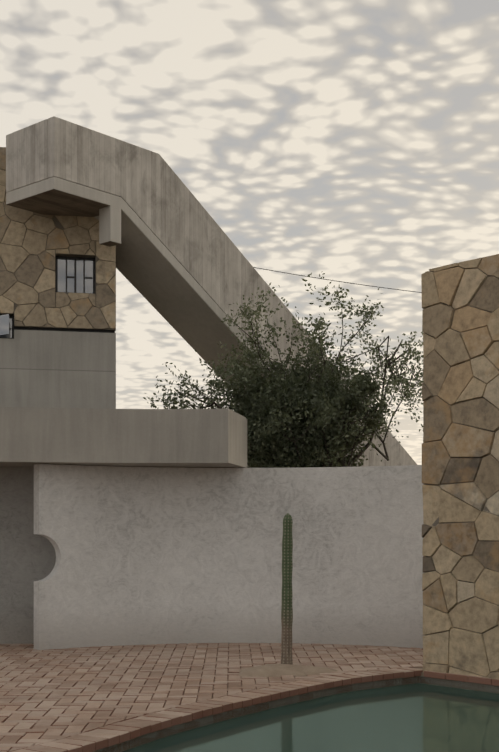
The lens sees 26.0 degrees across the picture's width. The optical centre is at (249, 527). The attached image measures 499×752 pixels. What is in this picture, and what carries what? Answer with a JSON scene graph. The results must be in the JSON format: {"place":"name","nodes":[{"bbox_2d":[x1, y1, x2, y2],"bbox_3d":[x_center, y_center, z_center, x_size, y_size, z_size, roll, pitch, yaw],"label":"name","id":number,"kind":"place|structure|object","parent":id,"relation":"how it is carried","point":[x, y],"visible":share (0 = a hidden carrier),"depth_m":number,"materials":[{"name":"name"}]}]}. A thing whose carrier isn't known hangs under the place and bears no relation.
{"place":"outdoors","nodes":[
{"label":"outdoors","id":0,"kind":"place"},
{"bbox_2d":[6,177,360,466],"bbox_3d":[0.727,-1.663,20.195,1.138,6.664,11.900,0,0,41],"label":"staircase underside","id":1,"kind":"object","parent":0,"point":[160,278],"depth_m":17.31,"materials":[{"name":"grey concrete"}]},
{"bbox_2d":[0,0,498,466],"label":"sky","id":2,"kind":"structure","parent":0,"point":[351,141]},
{"bbox_2d":[62,644,498,751],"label":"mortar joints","id":3,"kind":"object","parent":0,"point":[225,715],"depth_m":10.33,"materials":[{"name":"grey concrete"}]},
{"bbox_2d":[0,467,55,643],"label":"recess wall","id":4,"kind":"structure","parent":3,"relation":"on","point":[27,557],"depth_m":14.90,"materials":[{"name":"paint"}]},
{"bbox_2d":[0,407,246,467],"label":"canopy slab","id":5,"kind":"structure","parent":4,"relation":"on","point":[184,438],"depth_m":14.01,"materials":[{"name":"concrete"}]},
{"bbox_2d":[0,330,115,408],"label":"concrete wall","id":6,"kind":"structure","parent":3,"relation":"on","point":[53,369],"depth_m":16.66,"materials":[{"name":"grey concrete"}]},
{"bbox_2d":[0,169,115,332],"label":"joint","id":7,"kind":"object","parent":6,"relation":"on","point":[57,223],"visible":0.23,"depth_m":16.66,"materials":[{"name":"concrete"}]},
{"bbox_2d":[7,256,94,338],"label":"window frames","id":8,"kind":"structure","parent":7,"relation":"in","point":[56,268],"depth_m":16.86,"materials":[{"name":"black metal"}]},
{"bbox_2d":[0,259,92,337],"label":"window glass","id":9,"kind":"object","parent":8,"relation":"in","point":[5,324],"visible":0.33,"depth_m":16.87,"materials":[{"name":"grey glass"}]},
{"bbox_2d":[0,147,115,328],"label":"tower flagstones","id":10,"kind":"object","parent":7,"relation":"attached to","point":[28,272],"visible":0.58,"depth_m":16.62,"materials":[{"name":"brown stone"}]},
{"bbox_2d":[14,327,113,332],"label":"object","id":11,"kind":"object","parent":6,"relation":"on","point":[63,329],"visible":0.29,"depth_m":16.71,"materials":[{"name":"black metal"}]},
{"bbox_2d":[6,116,416,466],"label":"stair parapets","id":12,"kind":"object","parent":3,"relation":"on","point":[152,191],"visible":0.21,"depth_m":16.99,"materials":[{"name":"grey concrete"}]},
{"bbox_2d":[34,464,424,649],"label":"plaster wall","id":13,"kind":"structure","parent":3,"relation":"on","point":[159,555],"depth_m":14.79,"materials":[{"name":"white paint"}]},
{"bbox_2d":[0,643,498,751],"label":"brick paving","id":14,"kind":"structure","parent":3,"relation":"on","point":[49,698],"depth_m":11.19,"materials":[{"name":"brown brick"}]},
{"bbox_2d":[238,664,336,677],"bbox_3d":[0.366,1.559,12.042,1.188,0.097,0.753,0,0,-25],"label":"soil patch","id":15,"kind":"object","parent":3,"relation":"on","point":[272,670],"visible":0.94,"depth_m":11.81,"materials":[{"name":"soil"}]},
{"bbox_2d":[281,513,292,664],"bbox_3d":[0.416,0.715,12.079,0.137,1.760,0.140,0,0,-1],"label":"column cactus","id":16,"kind":"object","parent":15,"relation":"on","point":[286,607],"depth_m":12.04,"materials":[{"name":"green plant"}]},
{"bbox_2d":[96,676,498,751],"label":"pool coping","id":17,"kind":"object","parent":3,"relation":"on","point":[476,685],"visible":0.02,"depth_m":10.97,"materials":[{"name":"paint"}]},
{"bbox_2d":[123,683,498,751],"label":"pool water","id":18,"kind":"structure","parent":17,"relation":"in","point":[418,717],"depth_m":9.44,"materials":[{"name":"teal liquid"}]},
{"bbox_2d":[426,266,498,676],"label":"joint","id":19,"kind":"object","parent":3,"relation":"on","point":[435,523],"visible":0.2,"depth_m":11.69,"materials":[{"name":"concrete"}]},
{"bbox_2d":[421,254,498,678],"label":"wall stones","id":20,"kind":"object","parent":19,"relation":"attached to","point":[455,288],"visible":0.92,"depth_m":11.70,"materials":[{"name":"brown stone"}]},
{"bbox_2d":[143,271,423,467],"bbox_3d":[0.630,-1.097,16.962,4.551,5.394,2.929,0,0,-1],"label":"tree","id":21,"kind":"object","parent":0,"point":[323,405],"depth_m":16.54,"materials":[{"name":"green plant"}]},
{"bbox_2d":[254,267,421,292],"bbox_3d":[2.235,-5.730,24.914,6.300,0.926,0.014,0,0,-1],"label":"overhead wire","id":22,"kind":"object","parent":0,"point":[337,281],"visible":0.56,"depth_m":24.91,"materials":[{"name":"black"}]}
]}

